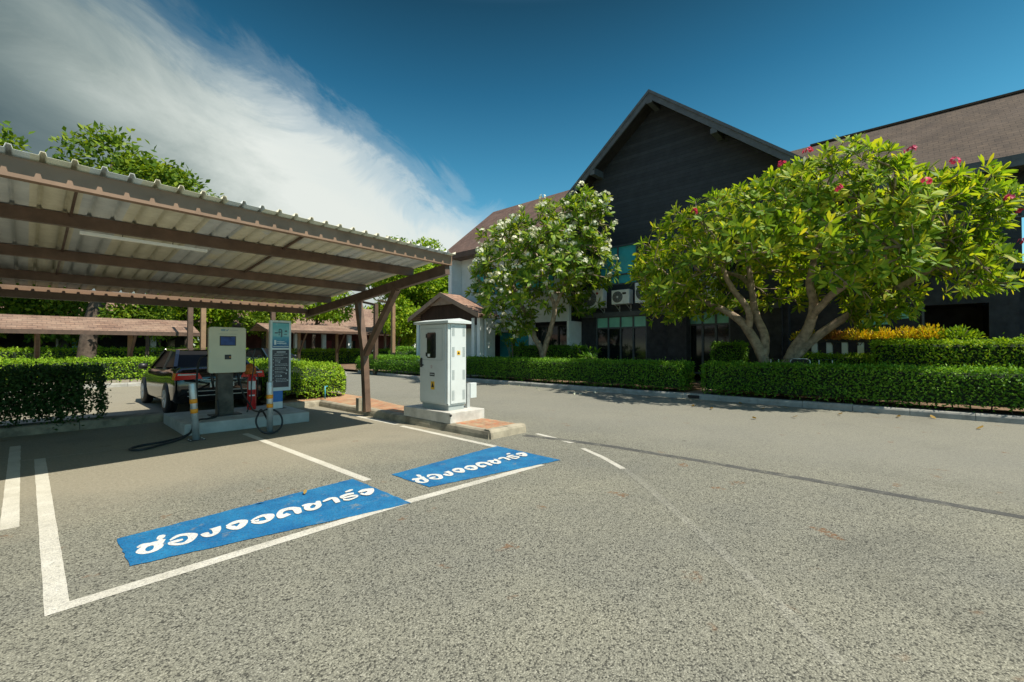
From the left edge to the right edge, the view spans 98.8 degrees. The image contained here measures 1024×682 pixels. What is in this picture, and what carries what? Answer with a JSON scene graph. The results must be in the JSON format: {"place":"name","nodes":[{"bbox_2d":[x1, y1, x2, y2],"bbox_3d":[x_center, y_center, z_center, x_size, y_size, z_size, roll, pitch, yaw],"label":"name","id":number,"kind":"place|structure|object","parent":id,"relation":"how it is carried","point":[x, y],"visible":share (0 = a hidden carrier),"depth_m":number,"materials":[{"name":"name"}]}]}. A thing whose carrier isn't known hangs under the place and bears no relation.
{"place":"outdoors","nodes":[
{"label":"outdoors","id":0,"kind":"place"},
{"bbox_2d":[0,297,197,351],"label":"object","id":1,"kind":"structure","parent":0,"point":[10,340],"depth_m":33.31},
{"bbox_2d":[159,339,174,347],"bbox_3d":[-28.187,0.938,35.869,0.045,2.200,1.000,-1,-1,42],"label":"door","id":2,"kind":"structure","parent":1,"relation":"in","point":[170,342],"depth_m":35.87,"materials":[{"name":"black glass"}]},
{"bbox_2d":[257,392,514,428],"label":"island paving","id":3,"kind":"structure","parent":0,"point":[383,405],"depth_m":10.86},
{"bbox_2d":[246,357,346,399],"bbox_3d":[-6.689,1.018,12.896,4.282,1.151,2.624,-1,-1,42],"label":"hedge","id":4,"kind":"object","parent":3,"relation":"on","point":[317,377],"visible":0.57,"depth_m":11.79,"materials":[{"name":"green plant"}]},
{"bbox_2d":[404,404,483,423],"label":"cabinet plinth","id":5,"kind":"structure","parent":3,"relation":"on","point":[443,416],"depth_m":8.24,"materials":[{"name":"concrete"}]},
{"bbox_2d":[414,318,470,410],"bbox_3d":[-1.370,0.441,8.583,1.065,1.725,0.580,-1,-1,42],"label":"electrical cabinet","id":6,"kind":"object","parent":5,"relation":"on","point":[442,364],"visible":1,"depth_m":8.30,"materials":[{"name":"white metal"}]},
{"bbox_2d":[465,382,476,407],"bbox_3d":[-0.815,1.065,8.654,0.100,0.480,0.235,-1,-1,42],"label":"meter box","id":7,"kind":"object","parent":5,"relation":"on","point":[471,390],"visible":0.98,"depth_m":8.59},
{"bbox_2d":[0,367,1023,681],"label":"ground","id":8,"kind":"structure","parent":0,"point":[576,563],"depth_m":3.20,"materials":[{"name":"asphalt"}]},
{"bbox_2d":[0,282,10,337],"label":"tree","id":9,"kind":"object","parent":8,"relation":"on","point":[3,336],"visible":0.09,"depth_m":25.42,"materials":[{"name":"green plant"}]},
{"bbox_2d":[0,446,20,529],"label":"parking line","id":10,"kind":"object","parent":8,"relation":"on","point":[10,515],"visible":1,"depth_m":4.51,"materials":[{"name":"white paint"}]},
{"bbox_2d":[0,120,35,152],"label":"tree","id":11,"kind":"object","parent":8,"relation":"on","point":[10,136],"visible":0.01,"depth_m":21.72,"materials":[{"name":"green plant"}]},
{"bbox_2d":[34,458,68,608],"bbox_3d":[-4.511,1.562,4.240,5.090,0.001,0.108,-1,-1,42],"label":"parking line","id":12,"kind":"object","parent":8,"relation":"on","point":[55,589],"visible":1,"depth_m":3.32,"materials":[{"name":"white paint"}]},
{"bbox_2d":[0,361,113,429],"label":"hedge","id":13,"kind":"object","parent":8,"relation":"on","point":[65,393],"visible":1,"depth_m":7.85,"materials":[{"name":"green plant"}]},
{"bbox_2d":[0,283,113,351],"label":"tree","id":14,"kind":"object","parent":8,"relation":"on","point":[29,306],"visible":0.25,"depth_m":26.11,"materials":[{"name":"green plant"}]},
{"bbox_2d":[0,354,156,382],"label":"hedge","id":15,"kind":"object","parent":8,"relation":"on","point":[119,368],"visible":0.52,"depth_m":16.73,"materials":[{"name":"green plant"}]},
{"bbox_2d":[0,412,162,437],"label":"bay kerb","id":16,"kind":"structure","parent":8,"relation":"on","point":[13,430],"depth_m":8.04,"materials":[{"name":"concrete"}]},
{"bbox_2d":[0,314,199,378],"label":"shingled shelter","id":17,"kind":"object","parent":8,"relation":"on","point":[36,325],"visible":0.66,"depth_m":19.46,"materials":[{"name":"wood"}]},
{"bbox_2d":[0,344,247,363],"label":"hedge","id":18,"kind":"object","parent":8,"relation":"on","point":[27,352],"visible":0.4,"depth_m":25.51,"materials":[{"name":"green plant"}]},
{"bbox_2d":[20,434,241,460],"bbox_3d":[-5.589,1.597,6.684,2.557,0.001,0.048,1,-1,-44],"label":"parking line","id":19,"kind":"object","parent":8,"relation":"on","point":[115,449],"visible":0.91,"depth_m":6.32,"materials":[{"name":"paint"}]},
{"bbox_2d":[45,120,223,362],"bbox_3d":[-20.954,-4.587,26.281,8.935,13.970,9.789,-1,-1,42],"label":"tree","id":20,"kind":"object","parent":8,"relation":"on","point":[150,169],"visible":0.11,"depth_m":23.39,"materials":[{"name":"green plant"}]},
{"bbox_2d":[94,294,178,357],"bbox_3d":[-21.326,-0.475,25.283,3.737,4.809,4.016,1,-1,-31],"label":"tree","id":21,"kind":"object","parent":8,"relation":"on","point":[153,312],"visible":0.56,"depth_m":24.45,"materials":[{"name":"green plant"}]},
{"bbox_2d":[187,307,192,348],"bbox_3d":[-15.416,-0.143,20.758,1.711,3.909,0.200,-1,-1,42],"label":"timber post","id":22,"kind":"object","parent":8,"relation":"on","point":[189,327],"visible":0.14,"depth_m":20.19,"materials":[{"name":"brown wood"}]},
{"bbox_2d":[133,292,250,347],"bbox_3d":[-24.687,-2.113,33.957,9.178,8.382,7.618,-1,-1,42],"label":"tree","id":23,"kind":"object","parent":8,"relation":"on","point":[224,317],"visible":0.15,"depth_m":33.73,"materials":[{"name":"green plant"}]},
{"bbox_2d":[187,383,205,441],"bbox_3d":[-5.115,1.141,7.119,0.170,0.931,0.220,-1,-1,42],"label":"bollard","id":24,"kind":"object","parent":8,"relation":"on","point":[194,412],"visible":1,"depth_m":7.06,"materials":[{"name":"metal"}]},
{"bbox_2d":[50,373,346,388],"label":"kerb","id":25,"kind":"structure","parent":8,"relation":"on","point":[127,384],"depth_m":16.77,"materials":[{"name":"concrete"}]},
{"bbox_2d":[138,348,263,412],"bbox_3d":[-8.418,0.934,11.700,4.680,1.507,2.200,-1,-1,42],"label":"parked car","id":26,"kind":"object","parent":8,"relation":"on","point":[169,376],"visible":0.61,"depth_m":10.34,"materials":[{"name":"black paint"}]},
{"bbox_2d":[200,308,205,347],"bbox_3d":[-15.081,-0.137,21.129,1.711,3.909,0.200,-1,-1,42],"label":"timber post","id":27,"kind":"object","parent":8,"relation":"on","point":[202,327],"visible":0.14,"depth_m":20.56,"materials":[{"name":"beige paint"}]},
{"bbox_2d":[0,143,455,411],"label":"carport","id":28,"kind":"object","parent":8,"relation":"on","point":[50,208],"visible":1,"depth_m":6.64,"materials":[{"name":"brown paint"}]},
{"bbox_2d":[79,231,206,252],"bbox_3d":[-4.642,-1.325,5.608,0.069,0.184,1.260,-1,-1,42],"label":"tube light","id":29,"kind":"object","parent":28,"relation":"hanging from","point":[122,238],"visible":0.83,"depth_m":5.54,"materials":[{"name":"white plastic"}]},
{"bbox_2d":[44,499,414,615],"bbox_3d":[-1.809,1.548,3.395,0.115,0.001,2.477,-1,-1,42],"label":"parking line","id":30,"kind":"object","parent":8,"relation":"on","point":[109,592],"visible":1,"depth_m":3.00,"materials":[{"name":"white paint"}]},
{"bbox_2d":[164,405,308,435],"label":"concrete platform","id":31,"kind":"structure","parent":8,"relation":"on","point":[179,422],"depth_m":8.23,"materials":[{"name":"concrete"}]},
{"bbox_2d":[128,327,282,450],"bbox_3d":[-5.370,0.670,7.611,1.812,1.890,2.091,-1,-1,42],"label":"charging station","id":32,"kind":"object","parent":31,"relation":"on","point":[226,353],"visible":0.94,"depth_m":8.37,"materials":[{"name":"beige plastic"}]},
{"bbox_2d":[244,363,258,409],"bbox_3d":[-5.514,0.954,9.252,0.231,0.970,0.220,0,-1,22],"label":"fire extinguisher","id":33,"kind":"object","parent":31,"relation":"on","point":[249,368],"visible":0.88,"depth_m":9.19,"materials":[{"name":"red metal"}]},
{"bbox_2d":[268,320,290,408],"bbox_3d":[-4.980,0.501,9.403,0.150,1.880,0.435,-1,-1,42],"label":"information sign","id":34,"kind":"object","parent":31,"relation":"on","point":[279,366],"visible":0.98,"depth_m":9.36,"materials":[{"name":"blue plastic"}]},
{"bbox_2d":[117,479,409,565],"bbox_3d":[-2.069,1.548,3.869,1.150,0.009,2.029,-1,-1,42],"label":"blue bay marking","id":35,"kind":"object","parent":8,"relation":"on","point":[338,500],"visible":0.99,"depth_m":3.79,"materials":[{"name":"paint"}]},
{"bbox_2d":[240,311,292,338],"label":"tree","id":36,"kind":"object","parent":8,"relation":"on","point":[252,321],"visible":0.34,"depth_m":34.29,"materials":[{"name":"green plant"}]},
{"bbox_2d":[235,301,298,347],"bbox_3d":[-20.346,-1.591,36.864,6.756,7.393,5.352,-1,-1,42],"label":"tree","id":37,"kind":"object","parent":8,"relation":"on","point":[263,345],"visible":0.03,"depth_m":36.59,"materials":[{"name":"green plant"}]},
{"bbox_2d":[261,381,274,433],"bbox_3d":[-4.284,1.167,7.769,0.170,0.900,0.220,-1,-1,42],"label":"bollard","id":38,"kind":"object","parent":8,"relation":"on","point":[269,398],"visible":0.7,"depth_m":7.73,"materials":[{"name":"metal"}]},
{"bbox_2d":[265,302,275,319],"bbox_3d":[-13.035,-0.153,23.392,1.711,4.009,0.200,-1,-1,42],"label":"timber post","id":39,"kind":"object","parent":8,"relation":"on","point":[272,315],"depth_m":22.86,"materials":[{"name":"brown wood"}]},
{"bbox_2d":[246,348,301,367],"bbox_3d":[-13.603,1.130,24.758,4.680,1.507,2.200,-1,-1,34],"label":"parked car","id":40,"kind":"object","parent":8,"relation":"on","point":[258,353],"visible":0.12,"depth_m":24.23,"materials":[{"name":"paint"}]},
{"bbox_2d":[193,304,381,347],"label":"woodland","id":41,"kind":"object","parent":8,"relation":"on","point":[195,340],"depth_m":52.06,"materials":[{"name":"green plant"}]},
{"bbox_2d":[263,400,320,407],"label":"island kerb","id":42,"kind":"structure","parent":8,"relation":"on","point":[305,404],"depth_m":10.97,"materials":[{"name":"concrete"}]},
{"bbox_2d":[198,304,415,351],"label":"building","id":43,"kind":"structure","parent":8,"relation":"on","point":[325,340],"depth_m":44.25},
{"bbox_2d":[326,341,331,351],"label":"door","id":44,"kind":"structure","parent":43,"relation":"in","point":[328,343],"depth_m":44.88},
{"bbox_2d":[346,341,354,351],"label":"door","id":45,"kind":"structure","parent":43,"relation":"in","point":[352,342],"depth_m":46.74,"materials":[{"name":"black glass"}]},
{"bbox_2d":[243,433,370,480],"bbox_3d":[-3.142,1.593,6.304,4.050,0.001,0.103,-1,-1,42],"label":"parking line","id":46,"kind":"object","parent":8,"relation":"on","point":[341,470],"visible":1,"depth_m":5.88,"materials":[{"name":"white paint"}]},
{"bbox_2d":[250,323,390,362],"bbox_3d":[-14.997,0.379,35.273,3.630,3.300,9.800,-1,-1,42],"label":"shingled shelter","id":47,"kind":"object","parent":8,"relation":"on","point":[298,329],"visible":0.58,"depth_m":33.77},
{"bbox_2d":[362,301,377,374],"bbox_3d":[-8.074,-0.234,24.704,1.711,4.209,0.200,-1,-1,42],"label":"timber post","id":48,"kind":"object","parent":8,"relation":"on","point":[375,319],"visible":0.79,"depth_m":24.13,"materials":[{"name":"brown wood"}]},
{"bbox_2d":[322,363,419,375],"bbox_3d":[-4.160,2.159,52.581,43.250,0.001,47.550,-1,-1,42],"label":"planting bed","id":49,"kind":"object","parent":8,"relation":"on","point":[351,366],"depth_m":27.45,"materials":[{"name":"soil"}]},
{"bbox_2d":[290,291,354,348],"bbox_3d":[-17.053,-1.882,39.810,5.178,8.071,6.116,0,-1,16],"label":"tree","id":50,"kind":"object","parent":49,"relation":"on","point":[336,315],"visible":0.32,"depth_m":39.28,"materials":[{"name":"green plant"}]},
{"bbox_2d":[291,347,415,363],"bbox_3d":[-12.572,1.348,40.965,2.152,1.701,20.407,-1,-1,42],"label":"hedge","id":51,"kind":"object","parent":49,"relation":"on","point":[344,356],"visible":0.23,"depth_m":37.10,"materials":[{"name":"green plant"}]},
{"bbox_2d":[355,354,419,375],"bbox_3d":[-6.351,1.256,23.723,7.007,1.226,1.564,-1,-1,42],"label":"hedge","id":52,"kind":"object","parent":49,"relation":"on","point":[400,364],"visible":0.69,"depth_m":22.98,"materials":[{"name":"green plant"}]},
{"bbox_2d":[378,293,420,350],"bbox_3d":[-8.772,-0.896,35.245,4.213,5.967,4.533,0,-1,3],"label":"tree","id":53,"kind":"object","parent":49,"relation":"on","point":[405,332],"visible":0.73,"depth_m":34.59,"materials":[{"name":"green plant"}]},
{"bbox_2d":[387,345,415,360],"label":"bush","id":54,"kind":"object","parent":49,"relation":"on","point":[405,352],"visible":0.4,"depth_m":29.80,"materials":[{"name":"green plant"}]},
{"bbox_2d":[366,235,447,350],"bbox_3d":[-9.214,-3.763,39.534,8.647,11.853,9.368,1,-1,-32],"label":"tree","id":55,"kind":"object","parent":49,"relation":"on","point":[417,294],"visible":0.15,"depth_m":37.17,"materials":[{"name":"green plant"}]},
{"bbox_2d":[424,276,447,302],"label":"tree","id":56,"kind":"object","parent":49,"relation":"on","point":[434,291],"visible":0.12,"depth_m":36.45,"materials":[{"name":"green plant"}]},
{"bbox_2d":[350,414,396,424],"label":"parking line","id":57,"kind":"object","parent":8,"relation":"on","point":[373,419],"visible":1,"depth_m":9.15,"materials":[{"name":"white paint"}]},
{"bbox_2d":[372,326,390,348],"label":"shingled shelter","id":58,"kind":"object","parent":8,"relation":"on","point":[385,342],"visible":0.06,"depth_m":42.82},
{"bbox_2d":[378,300,395,370],"bbox_3d":[-7.465,-0.315,25.975,1.711,4.409,0.200,-1,-1,42],"label":"timber post","id":59,"kind":"object","parent":8,"relation":"on","point":[392,330],"visible":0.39,"depth_m":25.39,"materials":[{"name":"beige paint"}]},
{"bbox_2d":[319,400,490,439],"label":"island kerb","id":60,"kind":"structure","parent":8,"relation":"on","point":[472,431],"depth_m":8.56,"materials":[{"name":"concrete"}]},
{"bbox_2d":[358,370,469,379],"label":"lane kerb","id":61,"kind":"structure","parent":8,"relation":"on","point":[399,375],"depth_m":22.27,"materials":[{"name":"concrete"}]},
{"bbox_2d":[401,426,495,446],"bbox_3d":[-1.160,1.611,7.505,2.620,0.001,0.103,-1,-1,43],"label":"parking line","id":62,"kind":"object","parent":8,"relation":"on","point":[450,436],"visible":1,"depth_m":7.40,"materials":[{"name":"white paint"}]},
{"bbox_2d":[407,292,507,375],"bbox_3d":[-2.861,-0.380,23.671,5.770,4.270,2.600,-1,-1,42],"label":"entrance porch","id":63,"kind":"object","parent":8,"relation":"on","point":[480,336],"visible":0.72,"depth_m":22.33,"materials":[{"name":"wood"}]},
{"bbox_2d":[392,446,558,486],"bbox_3d":[-0.421,1.574,5.556,1.210,0.009,1.914,-1,-1,42],"label":"blue bay marking","id":64,"kind":"object","parent":8,"relation":"on","point":[489,461],"visible":1,"depth_m":5.52,"materials":[{"name":"paint"}]},
{"bbox_2d":[411,464,542,500],"bbox_3d":[-0.315,1.573,4.961,1.933,0.001,0.108,1,-1,-44],"label":"parking line","id":65,"kind":"object","parent":8,"relation":"on","point":[425,496],"visible":1,"depth_m":4.84,"materials":[{"name":"white paint"}]},
{"bbox_2d":[484,423,525,439],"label":"island kerb","id":66,"kind":"structure","parent":8,"relation":"on","point":[506,430],"depth_m":7.45,"materials":[{"name":"concrete"}]},
{"bbox_2d":[537,433,573,442],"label":"lane line","id":67,"kind":"object","parent":8,"relation":"on","point":[551,436],"visible":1,"depth_m":7.40,"materials":[{"name":"white paint"}]},
{"bbox_2d":[581,448,624,468],"bbox_3d":[1.229,1.589,5.989,0.107,0.001,1.153,0,-1,-16],"label":"lane line","id":68,"kind":"object","parent":8,"relation":"on","point":[607,460],"visible":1,"depth_m":5.93,"materials":[{"name":"white paint"}]},
{"bbox_2d":[448,89,1023,377],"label":"office building","id":69,"kind":"structure","parent":8,"relation":"on","point":[657,156],"depth_m":17.49,"materials":[{"name":"wood"}]},
{"bbox_2d":[474,266,501,296],"bbox_3d":[-1.234,-3.239,24.104,2.300,1.500,0.120,-1,-1,42],"label":"window","id":70,"kind":"structure","parent":69,"relation":"in","point":[482,279],"depth_m":23.94,"materials":[{"name":"teal glass"}]},
{"bbox_2d":[498,331,528,356],"bbox_3d":[0.135,0.598,23.212,2.250,2.200,0.120,-1,-1,42],"label":"window","id":71,"kind":"structure","parent":69,"relation":"in","point":[502,351],"depth_m":23.65,"materials":[{"name":"teal glass"}]},
{"bbox_2d":[511,258,553,289],"bbox_3d":[1.028,-3.269,22.058,2.800,1.500,0.120,-1,-1,42],"label":"window","id":72,"kind":"structure","parent":69,"relation":"in","point":[550,277],"depth_m":21.67,"materials":[{"name":"teal glass"}]},
{"bbox_2d":[538,325,566,345],"bbox_3d":[2.045,0.323,21.489,1.900,2.200,0.120,-1,-1,42],"label":"window","id":73,"kind":"structure","parent":69,"relation":"in","point":[559,334],"depth_m":21.43,"materials":[{"name":"black glass"}]},
{"bbox_2d":[583,289,606,313],"bbox_3d":[3.881,-1.793,20.450,1.080,1.180,0.504,-1,-1,42],"label":"air conditioner","id":74,"kind":"object","parent":69,"relation":"attached to","point":[597,294],"visible":0.77,"depth_m":20.15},
{"bbox_2d":[599,242,636,285],"bbox_3d":[4.847,-3.450,20.022,1.900,1.800,0.120,-1,-1,42],"label":"window","id":75,"kind":"structure","parent":69,"relation":"in","point":[624,252],"depth_m":19.88,"materials":[{"name":"teal glass"}]},
{"bbox_2d":[596,315,646,359],"bbox_3d":[4.955,0.099,19.938,2.560,2.500,0.120,-1,-1,42],"label":"window","id":76,"kind":"structure","parent":69,"relation":"in","point":[623,337],"depth_m":19.89,"materials":[{"name":"black glass"}]},
{"bbox_2d":[612,289,632,311],"bbox_3d":[4.920,-1.787,19.510,0.860,0.940,0.504,-1,-1,42],"label":"air conditioner","id":77,"kind":"object","parent":69,"relation":"attached to","point":[621,297],"visible":1,"depth_m":19.29,"materials":[{"name":"white metal"}]},
{"bbox_2d":[635,281,661,307],"bbox_3d":[5.861,-1.910,18.660,1.150,1.180,0.504,-1,-1,42],"label":"air conditioner","id":78,"kind":"object","parent":69,"relation":"attached to","point":[638,296],"visible":0.16,"depth_m":18.78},
{"bbox_2d":[643,235,747,279],"bbox_3d":[7.313,-3.483,17.792,4.150,1.800,0.120,-1,-1,42],"label":"window","id":79,"kind":"structure","parent":69,"relation":"in","point":[685,251],"depth_m":18.17,"materials":[{"name":"green glass"}]},
{"bbox_2d":[694,276,717,298],"bbox_3d":[7.493,-1.902,17.184,1.000,1.120,0.504,-1,-1,42],"label":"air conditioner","id":80,"kind":"object","parent":69,"relation":"attached to","point":[706,287],"visible":0.06,"depth_m":16.87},
{"bbox_2d":[690,311,729,373],"bbox_3d":[7.625,0.048,17.524,2.100,2.530,0.120,-1,-1,42],"label":"window","id":81,"kind":"structure","parent":69,"relation":"in","point":[717,328],"depth_m":17.46,"materials":[{"name":"black glass"}]},
{"bbox_2d":[924,303,987,344],"bbox_3d":[13.684,0.213,14.158,3.300,2.800,1.640,-1,-1,42],"label":"doorway","id":82,"kind":"structure","parent":69,"relation":"in","point":[974,316],"depth_m":14.26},
{"bbox_2d":[998,186,1023,217],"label":"window","id":83,"kind":"structure","parent":69,"relation":"in","point":[1022,215],"depth_m":12.55,"materials":[{"name":"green glass"}]},
{"bbox_2d":[621,469,850,664],"bbox_3d":[1.492,1.555,3.752,0.127,0.001,3.363,0,-1,-3],"label":"lane line","id":84,"kind":"object","parent":8,"relation":"on","point":[817,641],"visible":1,"depth_m":2.74,"materials":[{"name":"paint"}]},
{"bbox_2d":[466,378,1023,424],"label":"lane kerb","id":85,"kind":"structure","parent":8,"relation":"on","point":[999,418],"depth_m":11.05,"materials":[{"name":"concrete"}]},
{"bbox_2d":[466,376,1023,415],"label":"planting bed","id":86,"kind":"object","parent":8,"relation":"on","point":[975,409],"visible":0.25,"depth_m":11.81,"materials":[{"name":"soil"}]},
{"bbox_2d":[500,336,526,356],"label":"shrub","id":87,"kind":"object","parent":86,"relation":"on","point":[519,343],"visible":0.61,"depth_m":21.38,"materials":[{"name":"green plant"}]},
{"bbox_2d":[464,181,621,358],"bbox_3d":[1.133,-2.354,19.129,6.471,8.075,6.655,0,-1,-20],"label":"frangipani tree","id":88,"kind":"object","parent":86,"relation":"on","point":[530,266],"visible":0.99,"depth_m":17.61,"materials":[{"name":"green leaves"},{"name":"grey bark"},{"name":"white petal"}]},
{"bbox_2d":[508,343,587,361],"bbox_3d":[1.637,0.892,20.555,4.389,1.666,1.095,-1,-1,42],"label":"hedge","id":89,"kind":"object","parent":86,"relation":"on","point":[563,351],"visible":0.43,"depth_m":19.98,"materials":[{"name":"green plant"}]},
{"bbox_2d":[466,355,695,390],"bbox_3d":[1.645,1.100,17.127,10.596,1.162,1.447,-1,-1,42],"label":"hedge","id":90,"kind":"object","parent":86,"relation":"on","point":[659,373],"visible":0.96,"depth_m":15.49,"materials":[{"name":"green plant"}]},
{"bbox_2d":[573,342,601,358],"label":"shrub","id":91,"kind":"object","parent":86,"relation":"on","point":[590,354],"visible":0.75,"depth_m":18.62,"materials":[{"name":"green plant"}]},
{"bbox_2d":[708,339,750,365],"bbox_3d":[7.705,0.784,15.527,1.364,1.700,1.148,-1,-1,42],"label":"hedge","id":92,"kind":"object","parent":86,"relation":"on","point":[733,351],"visible":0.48,"depth_m":15.27,"materials":[{"name":"green plant"}]},
{"bbox_2d":[790,358,810,395],"bbox_3d":[8.323,1.028,12.616,0.504,1.062,0.440,-1,-1,42],"label":"garden chair","id":93,"kind":"object","parent":86,"relation":"on","point":[800,360],"visible":0.36,"depth_m":12.48,"materials":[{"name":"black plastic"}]},
{"bbox_2d":[766,358,834,396],"bbox_3d":[8.155,1.033,12.431,1.700,1.047,0.022,-1,-1,42],"label":"garden rail","id":94,"kind":"object","parent":86,"relation":"on","point":[813,359],"visible":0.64,"depth_m":12.15,"materials":[{"name":"grey metal"}]},
{"bbox_2d":[625,133,1023,394],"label":"frangipani tree","id":95,"kind":"object","parent":86,"relation":"on","point":[727,238],"visible":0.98,"depth_m":10.90,"materials":[{"name":"green plant"}]},
{"bbox_2d":[801,349,871,369],"bbox_3d":[9.474,0.927,13.141,2.284,1.353,1.170,-1,-1,42],"label":"hedge","id":96,"kind":"object","parent":86,"relation":"on","point":[854,358],"visible":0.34,"depth_m":12.73,"materials":[{"name":"green plant"}]},
{"bbox_2d":[698,358,1023,414],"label":"hedge","id":97,"kind":"object","parent":86,"relation":"on","point":[982,386],"visible":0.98,"depth_m":10.27,"materials":[{"name":"green plant"}]},
{"bbox_2d":[791,338,986,357],"bbox_3d":[10.843,0.750,12.984,4.350,1.630,0.380,-1,-1,42],"label":"terrace rail","id":98,"kind":"object","parent":86,"relation":"on","point":[829,347],"visible":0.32,"depth_m":13.42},
{"bbox_2d":[789,329,815,340],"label":"shrub","id":99,"kind":"object","parent":98,"relation":"in","point":[794,336],"visible":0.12,"depth_m":14.28,"materials":[{"name":"green plant"}]},
{"bbox_2d":[822,330,849,344],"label":"shrub","id":100,"kind":"object","parent":98,"relation":"in","point":[834,335],"visible":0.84,"depth_m":13.51,"materials":[{"name":"orange plant"}]},
{"bbox_2d":[839,327,879,344],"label":"shrub","id":101,"kind":"object","parent":98,"relation":"in","point":[853,332],"visible":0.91,"depth_m":13.16,"materials":[{"name":"yellow plant"}]},
{"bbox_2d":[863,326,896,338],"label":"shrub","id":102,"kind":"object","parent":98,"relation":"in","point":[884,333],"visible":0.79,"depth_m":12.77,"materials":[{"name":"yellow plant"}]},
{"bbox_2d":[889,325,923,344],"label":"shrub","id":103,"kind":"object","parent":98,"relation":"in","point":[903,333],"visible":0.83,"depth_m":12.46,"materials":[{"name":"yellow plant"}]},
{"bbox_2d":[931,324,987,338],"bbox_3d":[11.988,-0.178,11.819,1.142,0.580,0.607,-1,-1,42],"label":"shrub","id":104,"kind":"object","parent":98,"relation":"in","point":[963,332],"visible":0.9,"depth_m":11.74,"materials":[{"name":"green plant"}]},
{"bbox_2d":[868,332,1023,373],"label":"hedge","id":105,"kind":"object","parent":86,"relation":"on","point":[999,351],"visible":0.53,"depth_m":10.89,"materials":[{"name":"green plant"}]},
{"bbox_2d":[523,434,1023,518],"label":"dark streak","id":106,"kind":"object","parent":8,"relation":"on","point":[855,487],"visible":1,"depth_m":4.99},
{"bbox_2d":[0,0,1023,344],"label":"sky","id":107,"kind":"structure","parent":0,"point":[411,120],"materials":[{"name":"blue"}]},
{"bbox_2d":[685,389,716,393],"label":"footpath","id":108,"kind":"structure","parent":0,"point":[700,391],"depth_m":13.63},
{"bbox_2d":[911,323,947,344],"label":"shrub","id":109,"kind":"object","parent":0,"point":[926,331],"visible":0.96,"depth_m":12.12,"materials":[{"name":"yellow plant"}]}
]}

